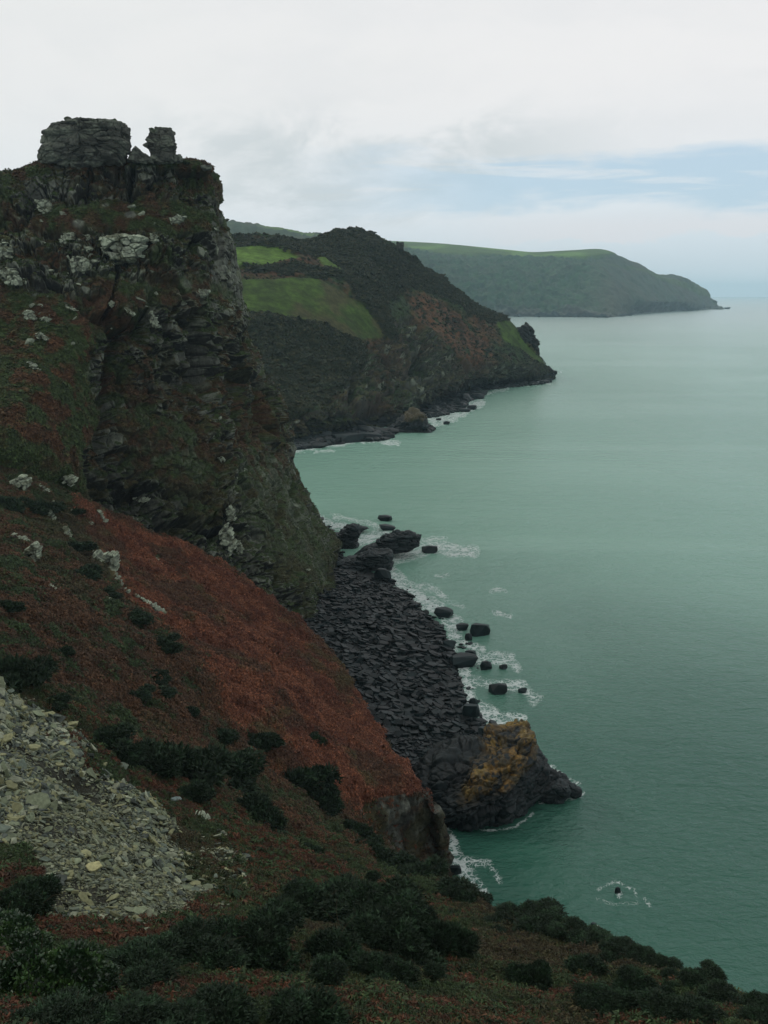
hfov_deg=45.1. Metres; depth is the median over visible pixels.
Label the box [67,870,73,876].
scree stone
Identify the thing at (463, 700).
slate slab
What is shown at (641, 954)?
gorse bush
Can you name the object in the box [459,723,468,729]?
slate slab
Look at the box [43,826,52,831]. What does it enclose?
scree stone
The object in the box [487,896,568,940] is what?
gorse bush
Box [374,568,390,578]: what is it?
sea boulder
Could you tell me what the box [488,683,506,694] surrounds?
sea boulder
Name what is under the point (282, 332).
headland scrub
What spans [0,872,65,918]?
gorse bush
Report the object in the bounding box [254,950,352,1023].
gorse bush
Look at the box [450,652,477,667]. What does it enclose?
sea boulder
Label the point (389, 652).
slate slab
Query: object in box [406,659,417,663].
slate slab
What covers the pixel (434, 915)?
gorse bush
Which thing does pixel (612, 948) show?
gorse bush
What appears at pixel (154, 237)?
rock outcrop
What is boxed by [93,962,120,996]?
gorse bush
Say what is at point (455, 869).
sea boulder
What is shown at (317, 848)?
gorse bush
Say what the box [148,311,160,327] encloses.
rock outcrop
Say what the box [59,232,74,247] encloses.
rock outcrop
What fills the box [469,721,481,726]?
slate slab
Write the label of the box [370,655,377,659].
slate slab
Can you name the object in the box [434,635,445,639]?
slate slab
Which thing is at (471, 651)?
sea boulder
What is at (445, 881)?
gorse bush
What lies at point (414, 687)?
slate slab
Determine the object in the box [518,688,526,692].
sea boulder
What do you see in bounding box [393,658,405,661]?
slate slab
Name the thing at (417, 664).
slate slab
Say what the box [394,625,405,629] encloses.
slate slab
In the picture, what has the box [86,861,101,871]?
rock slab
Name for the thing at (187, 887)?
scree stone
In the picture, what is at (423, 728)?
slate slab
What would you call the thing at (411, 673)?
slate slab
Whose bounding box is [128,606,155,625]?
gorse bush
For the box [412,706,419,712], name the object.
slate slab
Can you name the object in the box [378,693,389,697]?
slate slab
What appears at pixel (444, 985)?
grass
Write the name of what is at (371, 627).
slate slab
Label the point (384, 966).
gorse bush
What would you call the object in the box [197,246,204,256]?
pale stone
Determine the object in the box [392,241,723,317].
headland
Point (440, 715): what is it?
slate slab
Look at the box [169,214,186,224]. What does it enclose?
rock outcrop
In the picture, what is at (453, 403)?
cove boulders
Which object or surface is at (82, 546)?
gorse bush
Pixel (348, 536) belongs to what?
reef ledge
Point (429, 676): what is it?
slate slab
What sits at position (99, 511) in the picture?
rock outcrop
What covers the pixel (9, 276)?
rock outcrop
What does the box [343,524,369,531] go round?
reef rock
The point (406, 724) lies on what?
slate slab
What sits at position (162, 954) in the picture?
gorse bush
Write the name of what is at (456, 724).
slate slab
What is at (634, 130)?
sky
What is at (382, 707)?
slate slab
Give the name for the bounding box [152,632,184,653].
gorse bush
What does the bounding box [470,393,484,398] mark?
sea boulder
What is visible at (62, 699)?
gorse bush
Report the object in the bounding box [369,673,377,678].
slate slab
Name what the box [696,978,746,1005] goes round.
gorse bush
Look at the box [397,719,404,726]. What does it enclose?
slate slab
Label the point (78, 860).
rock slab
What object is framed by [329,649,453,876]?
cliff edge turf
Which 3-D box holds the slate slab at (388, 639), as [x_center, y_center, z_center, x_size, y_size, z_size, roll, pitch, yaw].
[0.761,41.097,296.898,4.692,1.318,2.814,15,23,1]
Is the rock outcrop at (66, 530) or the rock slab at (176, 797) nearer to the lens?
the rock slab at (176, 797)
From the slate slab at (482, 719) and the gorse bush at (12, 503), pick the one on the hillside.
the gorse bush at (12, 503)
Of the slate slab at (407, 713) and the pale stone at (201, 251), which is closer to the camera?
the slate slab at (407, 713)
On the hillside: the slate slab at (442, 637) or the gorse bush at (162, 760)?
the gorse bush at (162, 760)
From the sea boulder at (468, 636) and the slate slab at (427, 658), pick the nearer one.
the slate slab at (427, 658)
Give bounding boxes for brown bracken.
[0,471,451,900]
[0,648,750,1023]
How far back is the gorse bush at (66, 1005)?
27.65 m
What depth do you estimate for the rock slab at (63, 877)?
47.58 m
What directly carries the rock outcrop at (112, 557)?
on the hillside
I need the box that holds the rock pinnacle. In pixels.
[396,241,403,250]
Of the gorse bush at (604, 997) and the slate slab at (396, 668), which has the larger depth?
the slate slab at (396, 668)
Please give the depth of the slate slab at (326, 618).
309.60 m
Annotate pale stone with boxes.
[25,338,33,343]
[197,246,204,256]
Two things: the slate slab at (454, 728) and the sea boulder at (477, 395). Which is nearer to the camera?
the slate slab at (454, 728)
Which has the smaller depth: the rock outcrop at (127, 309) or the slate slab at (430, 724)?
the slate slab at (430, 724)
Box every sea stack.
[387,407,435,432]
[412,718,570,831]
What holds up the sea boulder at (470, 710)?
on the beach at (369, 574)
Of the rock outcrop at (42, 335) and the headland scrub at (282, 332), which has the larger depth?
the headland scrub at (282, 332)
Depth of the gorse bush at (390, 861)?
110.35 m
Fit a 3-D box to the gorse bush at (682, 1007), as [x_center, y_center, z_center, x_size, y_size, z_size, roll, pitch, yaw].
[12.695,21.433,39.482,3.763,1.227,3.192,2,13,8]
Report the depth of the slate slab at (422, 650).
287.05 m
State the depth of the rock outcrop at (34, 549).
168.06 m
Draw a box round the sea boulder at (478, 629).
[470,623,489,636]
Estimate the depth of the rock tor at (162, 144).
300.94 m
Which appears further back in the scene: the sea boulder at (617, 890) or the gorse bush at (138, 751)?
the sea boulder at (617, 890)
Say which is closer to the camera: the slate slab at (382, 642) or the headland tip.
the slate slab at (382, 642)
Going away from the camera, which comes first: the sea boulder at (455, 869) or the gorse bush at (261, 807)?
the gorse bush at (261, 807)
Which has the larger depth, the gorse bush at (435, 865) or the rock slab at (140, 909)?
the gorse bush at (435, 865)
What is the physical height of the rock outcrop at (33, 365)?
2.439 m
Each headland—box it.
[232,229,553,438]
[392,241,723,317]
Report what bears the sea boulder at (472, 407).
in the sea
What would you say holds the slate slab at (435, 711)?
on the beach at (369, 574)
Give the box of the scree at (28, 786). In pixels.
[0,676,263,929]
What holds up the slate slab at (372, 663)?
on the beach at (369, 574)
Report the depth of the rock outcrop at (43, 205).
289.39 m
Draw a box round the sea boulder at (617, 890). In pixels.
[615,887,620,893]
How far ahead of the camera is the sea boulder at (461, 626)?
309.53 m
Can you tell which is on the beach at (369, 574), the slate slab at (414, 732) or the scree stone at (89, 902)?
the slate slab at (414, 732)
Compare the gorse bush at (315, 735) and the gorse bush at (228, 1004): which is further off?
the gorse bush at (315, 735)
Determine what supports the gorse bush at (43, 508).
on the hillside
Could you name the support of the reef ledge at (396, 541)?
in the sea
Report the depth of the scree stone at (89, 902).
45.53 m
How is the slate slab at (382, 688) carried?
on the beach at (369, 574)
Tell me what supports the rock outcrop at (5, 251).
on the cliff
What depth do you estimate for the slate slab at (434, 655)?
283.48 m
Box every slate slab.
[322,615,329,620]
[337,653,342,658]
[351,614,358,619]
[360,612,368,618]
[362,669,371,673]
[364,690,372,695]
[367,625,375,629]
[369,661,380,665]
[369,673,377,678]
[369,687,379,693]
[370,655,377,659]
[375,645,385,649]
[377,713,385,718]
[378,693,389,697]
[378,705,389,709]
[379,637,391,641]
[379,640,388,645]
[380,686,389,690]
[382,719,391,725]
[383,682,393,687]
[385,651,396,654]
[385,732,393,736]
[388,709,402,712]
[389,666,399,670]
[389,676,396,681]
[389,691,396,696]
[389,727,398,732]
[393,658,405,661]
[393,730,402,736]
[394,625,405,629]
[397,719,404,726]
[402,682,414,686]
[402,689,414,692]
[404,710,411,716]
[404,721,412,727]
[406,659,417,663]
[406,671,416,676]
[406,722,418,728]
[407,632,417,637]
[409,730,418,735]
[410,684,417,689]
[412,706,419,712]
[413,654,424,657]
[413,717,426,722]
[414,662,422,667]
[417,648,426,652]
[418,707,424,714]
[418,725,427,731]
[421,645,430,650]
[424,655,432,661]
[425,662,437,667]
[425,699,432,706]
[427,674,438,678]
[427,721,435,726]
[430,645,439,650]
[430,653,439,658]
[431,708,441,715]
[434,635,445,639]
[434,698,444,704]
[437,712,445,721]
[441,722,453,727]
[442,676,452,680]
[443,646,454,651]
[445,684,457,688]
[445,709,455,714]
[450,691,459,696]
[451,721,462,727]
[451,726,460,731]
[454,718,464,723]
[455,690,467,696]
[458,698,466,702]
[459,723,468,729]
[464,729,474,733]
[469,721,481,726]
[470,726,480,733]
[475,718,487,722]
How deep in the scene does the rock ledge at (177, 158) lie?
305.56 m
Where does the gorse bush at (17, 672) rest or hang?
on the hillside
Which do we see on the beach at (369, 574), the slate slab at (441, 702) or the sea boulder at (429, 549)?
the slate slab at (441, 702)
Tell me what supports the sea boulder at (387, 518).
in the sea
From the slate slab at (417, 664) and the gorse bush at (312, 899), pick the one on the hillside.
the gorse bush at (312, 899)
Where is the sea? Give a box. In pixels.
[293,297,767,993]
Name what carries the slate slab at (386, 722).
on the beach at (369, 574)
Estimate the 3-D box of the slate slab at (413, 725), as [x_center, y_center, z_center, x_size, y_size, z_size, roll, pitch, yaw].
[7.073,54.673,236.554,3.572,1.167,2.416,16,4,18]
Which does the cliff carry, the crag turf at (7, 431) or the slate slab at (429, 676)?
the crag turf at (7, 431)
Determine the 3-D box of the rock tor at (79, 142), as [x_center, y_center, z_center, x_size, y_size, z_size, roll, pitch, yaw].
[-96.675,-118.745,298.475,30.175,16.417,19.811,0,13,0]
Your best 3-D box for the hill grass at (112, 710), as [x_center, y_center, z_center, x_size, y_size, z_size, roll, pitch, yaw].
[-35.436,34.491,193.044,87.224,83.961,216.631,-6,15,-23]
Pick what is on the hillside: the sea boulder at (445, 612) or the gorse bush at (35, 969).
the gorse bush at (35, 969)
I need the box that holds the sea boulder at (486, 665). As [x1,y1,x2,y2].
[480,660,491,669]
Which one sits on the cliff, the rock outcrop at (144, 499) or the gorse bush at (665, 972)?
the rock outcrop at (144, 499)
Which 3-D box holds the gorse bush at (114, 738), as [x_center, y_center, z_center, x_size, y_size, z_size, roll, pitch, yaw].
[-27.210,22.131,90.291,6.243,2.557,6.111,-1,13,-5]
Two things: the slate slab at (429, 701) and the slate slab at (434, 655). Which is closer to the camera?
the slate slab at (429, 701)
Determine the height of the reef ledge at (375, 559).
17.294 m
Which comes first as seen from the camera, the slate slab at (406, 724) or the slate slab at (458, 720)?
the slate slab at (406, 724)
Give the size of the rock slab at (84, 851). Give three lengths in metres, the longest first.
0.793 x 0.484 x 0.064 m
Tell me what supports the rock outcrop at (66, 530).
on the hillside
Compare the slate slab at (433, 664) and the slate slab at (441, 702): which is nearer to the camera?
the slate slab at (441, 702)
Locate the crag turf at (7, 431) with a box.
[0,157,342,614]
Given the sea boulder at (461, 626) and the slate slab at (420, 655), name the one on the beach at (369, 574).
the slate slab at (420, 655)
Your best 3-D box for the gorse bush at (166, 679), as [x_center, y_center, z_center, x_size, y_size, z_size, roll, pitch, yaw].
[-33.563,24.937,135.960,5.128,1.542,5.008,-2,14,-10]
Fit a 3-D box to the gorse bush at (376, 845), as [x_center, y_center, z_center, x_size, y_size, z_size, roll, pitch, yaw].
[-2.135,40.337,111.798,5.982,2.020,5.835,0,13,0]
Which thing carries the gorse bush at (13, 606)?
on the hillside
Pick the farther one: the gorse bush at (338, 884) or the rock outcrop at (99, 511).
the rock outcrop at (99, 511)
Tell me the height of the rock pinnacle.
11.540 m
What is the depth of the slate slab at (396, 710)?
243.44 m
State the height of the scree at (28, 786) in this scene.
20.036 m
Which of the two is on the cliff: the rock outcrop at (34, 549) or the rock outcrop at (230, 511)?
the rock outcrop at (230, 511)
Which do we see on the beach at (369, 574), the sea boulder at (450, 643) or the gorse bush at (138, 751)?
the sea boulder at (450, 643)
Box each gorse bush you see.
[0,494,35,513]
[0,598,26,613]
[0,652,61,692]
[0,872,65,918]
[0,904,54,950]
[0,936,109,998]
[9,980,123,1023]
[29,498,69,515]
[36,692,71,711]
[58,645,75,656]
[67,539,98,551]
[68,508,86,515]
[69,563,103,580]
[87,721,139,755]
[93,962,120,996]
[103,585,123,598]
[104,930,190,984]
[111,964,214,1023]
[115,742,147,768]
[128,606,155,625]
[128,683,156,702]
[133,738,185,779]
[143,737,238,787]
[151,674,172,685]
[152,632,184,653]
[152,668,168,676]
[157,685,177,698]
[161,914,252,971]
[175,969,313,1023]
[176,778,217,804]
[185,705,201,716]
[212,892,307,972]
[214,723,240,746]
[224,745,270,793]
[237,788,288,832]
[245,731,285,751]
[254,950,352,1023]
[269,876,353,923]
[282,761,344,796]
[293,912,387,965]
[301,842,324,854]
[309,731,327,746]
[311,785,345,816]
[316,871,379,924]
[321,873,449,972]
[343,814,374,838]
[347,949,444,989]
[354,832,389,861]
[358,870,381,881]
[383,846,421,867]
[393,848,450,877]
[416,918,482,958]
[420,904,440,923]
[424,875,481,897]
[443,880,493,903]
[481,900,520,924]
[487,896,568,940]
[504,954,553,992]
[544,915,614,946]
[561,950,616,978]
[569,981,641,1014]
[597,935,638,963]
[606,963,679,995]
[625,943,683,968]
[634,986,722,1023]
[659,964,686,978]
[674,959,729,991]
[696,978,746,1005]
[716,989,767,1023]
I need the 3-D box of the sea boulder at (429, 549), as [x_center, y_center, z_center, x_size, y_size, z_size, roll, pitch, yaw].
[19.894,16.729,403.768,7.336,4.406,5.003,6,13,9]
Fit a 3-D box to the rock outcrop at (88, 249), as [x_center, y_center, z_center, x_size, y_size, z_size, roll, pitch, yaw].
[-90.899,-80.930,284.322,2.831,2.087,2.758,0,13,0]
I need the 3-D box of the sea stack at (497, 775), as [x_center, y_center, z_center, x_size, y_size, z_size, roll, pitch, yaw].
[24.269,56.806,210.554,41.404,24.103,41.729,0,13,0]
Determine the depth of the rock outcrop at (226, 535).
286.51 m
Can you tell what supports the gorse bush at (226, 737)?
on the hillside
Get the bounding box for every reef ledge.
[335,523,360,548]
[336,548,393,570]
[354,529,421,554]
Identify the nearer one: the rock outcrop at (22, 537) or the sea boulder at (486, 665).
the rock outcrop at (22, 537)
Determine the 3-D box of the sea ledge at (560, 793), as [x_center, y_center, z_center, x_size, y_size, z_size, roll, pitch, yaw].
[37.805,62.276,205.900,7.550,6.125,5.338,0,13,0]
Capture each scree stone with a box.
[39,856,50,861]
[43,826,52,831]
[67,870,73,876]
[68,826,74,834]
[78,891,87,901]
[85,899,94,905]
[106,893,119,901]
[182,885,191,891]
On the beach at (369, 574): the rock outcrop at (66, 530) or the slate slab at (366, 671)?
the slate slab at (366, 671)
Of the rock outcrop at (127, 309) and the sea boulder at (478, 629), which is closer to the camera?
the rock outcrop at (127, 309)
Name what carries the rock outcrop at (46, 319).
on the crag turf at (7, 431)
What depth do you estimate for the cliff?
295.96 m
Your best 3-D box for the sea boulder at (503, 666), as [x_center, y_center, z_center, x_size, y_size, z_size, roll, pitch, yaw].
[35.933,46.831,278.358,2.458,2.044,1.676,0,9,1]
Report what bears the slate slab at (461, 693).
on the beach at (369, 574)
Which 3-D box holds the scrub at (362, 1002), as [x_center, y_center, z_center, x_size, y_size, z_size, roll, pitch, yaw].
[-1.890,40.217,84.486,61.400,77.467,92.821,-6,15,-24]
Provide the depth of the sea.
352.85 m
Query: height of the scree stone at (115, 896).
0.181 m
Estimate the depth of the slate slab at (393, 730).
232.29 m
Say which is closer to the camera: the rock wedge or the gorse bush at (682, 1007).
the gorse bush at (682, 1007)
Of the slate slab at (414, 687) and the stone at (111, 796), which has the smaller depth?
the stone at (111, 796)
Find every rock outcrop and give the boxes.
[0,242,12,259]
[0,267,22,285]
[9,474,32,490]
[11,532,29,540]
[22,310,36,320]
[23,541,42,561]
[26,361,40,369]
[34,199,51,213]
[35,332,48,340]
[39,316,51,321]
[40,483,49,491]
[48,509,55,519]
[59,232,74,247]
[59,474,78,486]
[62,526,72,536]
[65,305,78,310]
[69,256,89,273]
[84,245,92,252]
[92,550,120,570]
[97,509,108,521]
[99,233,149,264]
[108,300,114,307]
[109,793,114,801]
[113,571,126,588]
[124,307,135,316]
[133,497,150,502]
[146,600,166,613]
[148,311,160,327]
[150,232,158,243]
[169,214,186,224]
[195,810,209,818]
[198,288,210,297]
[218,522,236,556]
[225,505,236,521]
[235,540,243,554]
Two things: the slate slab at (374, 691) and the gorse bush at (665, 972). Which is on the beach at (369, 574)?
the slate slab at (374, 691)
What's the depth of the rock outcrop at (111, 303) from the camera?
278.26 m
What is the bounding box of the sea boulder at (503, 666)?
[499,664,507,669]
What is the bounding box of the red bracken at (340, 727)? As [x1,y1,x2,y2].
[68,492,444,849]
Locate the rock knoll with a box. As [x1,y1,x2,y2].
[517,322,539,356]
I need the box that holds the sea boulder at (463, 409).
[458,408,470,411]
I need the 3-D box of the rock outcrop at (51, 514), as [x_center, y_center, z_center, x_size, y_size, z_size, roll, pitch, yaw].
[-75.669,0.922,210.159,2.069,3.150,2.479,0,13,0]
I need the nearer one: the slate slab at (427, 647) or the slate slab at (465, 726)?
the slate slab at (465, 726)
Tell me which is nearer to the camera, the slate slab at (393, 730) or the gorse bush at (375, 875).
the gorse bush at (375, 875)
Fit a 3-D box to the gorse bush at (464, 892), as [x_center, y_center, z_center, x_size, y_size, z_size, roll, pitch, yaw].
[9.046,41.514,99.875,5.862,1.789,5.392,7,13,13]
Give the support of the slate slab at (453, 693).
on the beach at (369, 574)
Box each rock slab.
[56,874,66,880]
[69,858,81,864]
[80,849,91,856]
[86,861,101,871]
[120,762,128,769]
[133,906,147,914]
[171,796,181,800]
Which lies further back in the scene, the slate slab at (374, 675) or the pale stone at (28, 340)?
the slate slab at (374, 675)
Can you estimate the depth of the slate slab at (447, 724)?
238.02 m
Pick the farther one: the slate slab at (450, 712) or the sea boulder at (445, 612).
the sea boulder at (445, 612)
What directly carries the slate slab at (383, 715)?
on the beach at (369, 574)
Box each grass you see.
[0,465,451,900]
[0,611,757,1023]
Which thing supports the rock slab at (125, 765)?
on the hillside
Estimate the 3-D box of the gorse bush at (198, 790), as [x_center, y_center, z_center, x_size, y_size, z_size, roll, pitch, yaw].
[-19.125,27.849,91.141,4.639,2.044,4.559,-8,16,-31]
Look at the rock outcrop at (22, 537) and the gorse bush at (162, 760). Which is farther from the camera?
the rock outcrop at (22, 537)
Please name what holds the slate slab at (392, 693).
on the beach at (369, 574)
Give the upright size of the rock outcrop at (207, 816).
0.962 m
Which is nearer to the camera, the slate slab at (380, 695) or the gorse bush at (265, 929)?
the gorse bush at (265, 929)
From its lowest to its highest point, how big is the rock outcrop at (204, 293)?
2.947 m
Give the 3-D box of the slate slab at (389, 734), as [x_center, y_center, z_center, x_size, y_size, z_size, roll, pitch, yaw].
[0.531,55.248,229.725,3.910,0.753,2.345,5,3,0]
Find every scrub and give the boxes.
[0,646,760,1023]
[231,226,555,438]
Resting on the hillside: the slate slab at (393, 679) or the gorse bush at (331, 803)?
the gorse bush at (331, 803)
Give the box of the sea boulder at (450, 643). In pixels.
[443,640,455,647]
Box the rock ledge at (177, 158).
[173,154,182,163]
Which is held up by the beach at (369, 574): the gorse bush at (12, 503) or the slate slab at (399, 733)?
the slate slab at (399, 733)
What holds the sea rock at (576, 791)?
in the sea
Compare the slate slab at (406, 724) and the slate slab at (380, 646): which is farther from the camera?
the slate slab at (380, 646)
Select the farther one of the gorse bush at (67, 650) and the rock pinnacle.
the rock pinnacle
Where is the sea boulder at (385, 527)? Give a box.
[379,524,395,530]
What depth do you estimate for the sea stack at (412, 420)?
751.71 m
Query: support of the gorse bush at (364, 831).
on the hillside
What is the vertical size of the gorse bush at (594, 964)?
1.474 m
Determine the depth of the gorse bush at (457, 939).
52.61 m
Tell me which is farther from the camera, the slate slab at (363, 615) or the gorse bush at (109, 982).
the slate slab at (363, 615)
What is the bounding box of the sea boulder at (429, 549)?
[422,545,437,553]
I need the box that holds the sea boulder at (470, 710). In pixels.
[462,703,479,716]
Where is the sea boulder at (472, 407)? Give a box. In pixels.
[467,405,476,409]
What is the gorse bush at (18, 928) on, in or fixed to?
on the hillside
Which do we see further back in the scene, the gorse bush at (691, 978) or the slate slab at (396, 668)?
the slate slab at (396, 668)
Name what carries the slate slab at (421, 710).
on the beach at (369, 574)
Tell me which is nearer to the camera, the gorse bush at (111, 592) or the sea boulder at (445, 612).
the gorse bush at (111, 592)
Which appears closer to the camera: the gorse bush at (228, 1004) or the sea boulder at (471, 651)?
the gorse bush at (228, 1004)
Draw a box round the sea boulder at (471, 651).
[465,650,475,653]
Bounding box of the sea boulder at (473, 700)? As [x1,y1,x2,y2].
[469,697,477,703]
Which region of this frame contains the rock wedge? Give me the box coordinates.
[127,146,153,163]
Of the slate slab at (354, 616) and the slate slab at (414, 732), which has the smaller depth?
the slate slab at (414, 732)
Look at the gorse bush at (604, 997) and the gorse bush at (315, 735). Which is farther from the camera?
the gorse bush at (315, 735)
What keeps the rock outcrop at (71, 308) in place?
on the crag turf at (7, 431)
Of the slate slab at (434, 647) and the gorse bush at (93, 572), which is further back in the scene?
the slate slab at (434, 647)
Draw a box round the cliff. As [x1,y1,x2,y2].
[0,158,341,618]
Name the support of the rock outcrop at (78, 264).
on the cliff
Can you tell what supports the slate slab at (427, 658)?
on the beach at (369, 574)
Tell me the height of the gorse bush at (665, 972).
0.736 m
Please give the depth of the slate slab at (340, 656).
277.72 m
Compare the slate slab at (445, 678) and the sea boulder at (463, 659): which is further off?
the sea boulder at (463, 659)
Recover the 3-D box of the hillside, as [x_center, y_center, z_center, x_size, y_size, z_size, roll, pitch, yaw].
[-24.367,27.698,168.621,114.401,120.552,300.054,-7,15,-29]
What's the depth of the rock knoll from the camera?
1201.65 m
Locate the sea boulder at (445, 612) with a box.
[434,607,453,617]
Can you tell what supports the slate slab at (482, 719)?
on the beach at (369, 574)
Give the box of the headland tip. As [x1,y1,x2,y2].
[548,365,557,376]
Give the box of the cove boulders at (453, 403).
[294,378,551,449]
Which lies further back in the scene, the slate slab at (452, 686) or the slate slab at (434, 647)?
the slate slab at (434, 647)
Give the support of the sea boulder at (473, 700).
on the beach at (369, 574)
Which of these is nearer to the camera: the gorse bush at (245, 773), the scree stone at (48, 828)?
the scree stone at (48, 828)
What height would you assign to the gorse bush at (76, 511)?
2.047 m
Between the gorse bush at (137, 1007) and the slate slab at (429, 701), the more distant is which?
the slate slab at (429, 701)
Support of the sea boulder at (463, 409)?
in the sea
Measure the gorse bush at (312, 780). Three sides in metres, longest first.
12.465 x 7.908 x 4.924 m
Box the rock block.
[200,165,211,170]
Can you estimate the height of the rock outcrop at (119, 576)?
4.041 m
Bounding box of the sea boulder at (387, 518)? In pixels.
[378,515,391,521]
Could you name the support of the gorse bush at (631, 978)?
on the hillside
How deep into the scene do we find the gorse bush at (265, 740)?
146.48 m
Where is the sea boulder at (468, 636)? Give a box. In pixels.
[465,633,471,640]
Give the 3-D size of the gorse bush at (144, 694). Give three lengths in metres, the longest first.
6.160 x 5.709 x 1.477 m
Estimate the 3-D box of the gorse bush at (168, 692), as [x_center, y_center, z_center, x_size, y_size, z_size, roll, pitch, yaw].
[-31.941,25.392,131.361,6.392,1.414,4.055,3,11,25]
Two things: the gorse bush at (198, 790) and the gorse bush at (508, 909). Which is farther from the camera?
the gorse bush at (198, 790)
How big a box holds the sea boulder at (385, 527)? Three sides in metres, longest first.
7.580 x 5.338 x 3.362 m
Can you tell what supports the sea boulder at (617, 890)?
in the sea
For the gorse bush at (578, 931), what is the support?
on the hillside
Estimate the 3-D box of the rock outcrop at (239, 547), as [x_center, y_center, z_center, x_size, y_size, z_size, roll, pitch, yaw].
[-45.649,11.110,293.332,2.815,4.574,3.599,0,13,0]
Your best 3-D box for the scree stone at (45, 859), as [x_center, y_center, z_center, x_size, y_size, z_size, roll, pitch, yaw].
[-18.298,18.778,49.875,0.660,0.202,0.483,34,3,-26]
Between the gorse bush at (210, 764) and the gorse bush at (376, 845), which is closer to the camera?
the gorse bush at (210, 764)
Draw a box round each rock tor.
[37,116,131,168]
[145,126,176,164]
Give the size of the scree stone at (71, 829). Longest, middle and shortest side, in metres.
0.644 x 0.434 x 0.132 m
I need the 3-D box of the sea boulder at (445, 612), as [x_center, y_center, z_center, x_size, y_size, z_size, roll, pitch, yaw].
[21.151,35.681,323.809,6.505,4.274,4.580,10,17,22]
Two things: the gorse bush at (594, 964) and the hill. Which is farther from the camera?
the hill
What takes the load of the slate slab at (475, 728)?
on the beach at (369, 574)
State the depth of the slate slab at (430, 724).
237.63 m
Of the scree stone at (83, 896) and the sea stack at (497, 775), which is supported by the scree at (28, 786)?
the scree stone at (83, 896)
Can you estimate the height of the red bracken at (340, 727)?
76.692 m
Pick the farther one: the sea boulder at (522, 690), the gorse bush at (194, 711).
the sea boulder at (522, 690)
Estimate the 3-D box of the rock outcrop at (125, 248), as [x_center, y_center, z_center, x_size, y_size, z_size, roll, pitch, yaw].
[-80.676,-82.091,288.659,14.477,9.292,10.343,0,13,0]
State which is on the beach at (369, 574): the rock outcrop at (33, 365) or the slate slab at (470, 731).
the slate slab at (470, 731)
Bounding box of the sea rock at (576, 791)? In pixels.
[568,782,581,798]
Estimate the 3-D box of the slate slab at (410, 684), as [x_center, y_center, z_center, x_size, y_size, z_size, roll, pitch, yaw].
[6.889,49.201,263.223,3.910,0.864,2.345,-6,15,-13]
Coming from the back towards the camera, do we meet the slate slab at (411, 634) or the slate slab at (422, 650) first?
the slate slab at (411, 634)
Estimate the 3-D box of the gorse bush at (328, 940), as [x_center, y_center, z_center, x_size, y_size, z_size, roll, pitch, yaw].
[-1.836,21.028,44.859,5.063,1.912,3.191,-8,15,-30]
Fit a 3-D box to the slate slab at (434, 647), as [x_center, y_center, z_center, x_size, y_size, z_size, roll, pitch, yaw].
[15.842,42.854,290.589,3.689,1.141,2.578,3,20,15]
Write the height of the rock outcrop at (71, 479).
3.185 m
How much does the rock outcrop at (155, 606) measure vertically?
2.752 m
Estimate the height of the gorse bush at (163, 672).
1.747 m
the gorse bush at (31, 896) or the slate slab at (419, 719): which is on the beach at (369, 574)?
the slate slab at (419, 719)
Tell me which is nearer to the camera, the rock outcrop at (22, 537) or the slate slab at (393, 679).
the rock outcrop at (22, 537)
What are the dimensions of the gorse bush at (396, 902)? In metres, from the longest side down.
8.848 x 8.575 x 3.002 m
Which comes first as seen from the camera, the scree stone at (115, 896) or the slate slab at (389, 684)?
the scree stone at (115, 896)
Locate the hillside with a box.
[0,469,695,1022]
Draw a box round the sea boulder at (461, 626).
[456,623,468,630]
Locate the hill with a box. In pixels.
[226,220,407,251]
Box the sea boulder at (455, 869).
[450,865,461,875]
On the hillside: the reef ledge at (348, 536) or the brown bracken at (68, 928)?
the brown bracken at (68, 928)
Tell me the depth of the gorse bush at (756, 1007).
41.67 m
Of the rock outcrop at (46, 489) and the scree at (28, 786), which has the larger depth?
the rock outcrop at (46, 489)
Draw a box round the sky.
[0,0,767,296]
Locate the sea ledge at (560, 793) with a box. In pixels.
[541,778,570,803]
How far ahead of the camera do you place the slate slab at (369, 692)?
253.43 m
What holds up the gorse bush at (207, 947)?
on the hillside
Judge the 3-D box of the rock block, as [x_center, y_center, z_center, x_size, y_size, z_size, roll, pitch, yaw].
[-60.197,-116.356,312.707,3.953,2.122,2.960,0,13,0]
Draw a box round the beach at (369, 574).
[308,517,473,770]
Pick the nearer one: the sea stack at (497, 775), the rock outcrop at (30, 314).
the sea stack at (497, 775)
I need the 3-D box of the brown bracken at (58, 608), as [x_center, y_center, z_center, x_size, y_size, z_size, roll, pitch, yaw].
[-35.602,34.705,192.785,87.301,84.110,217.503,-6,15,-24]
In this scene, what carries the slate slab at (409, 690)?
on the beach at (369, 574)
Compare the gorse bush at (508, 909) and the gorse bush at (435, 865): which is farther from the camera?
the gorse bush at (435, 865)
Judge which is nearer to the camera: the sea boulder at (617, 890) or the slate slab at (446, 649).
the sea boulder at (617, 890)
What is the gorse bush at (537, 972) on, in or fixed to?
on the hillside
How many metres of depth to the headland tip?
1227.02 m
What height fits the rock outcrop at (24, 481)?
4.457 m

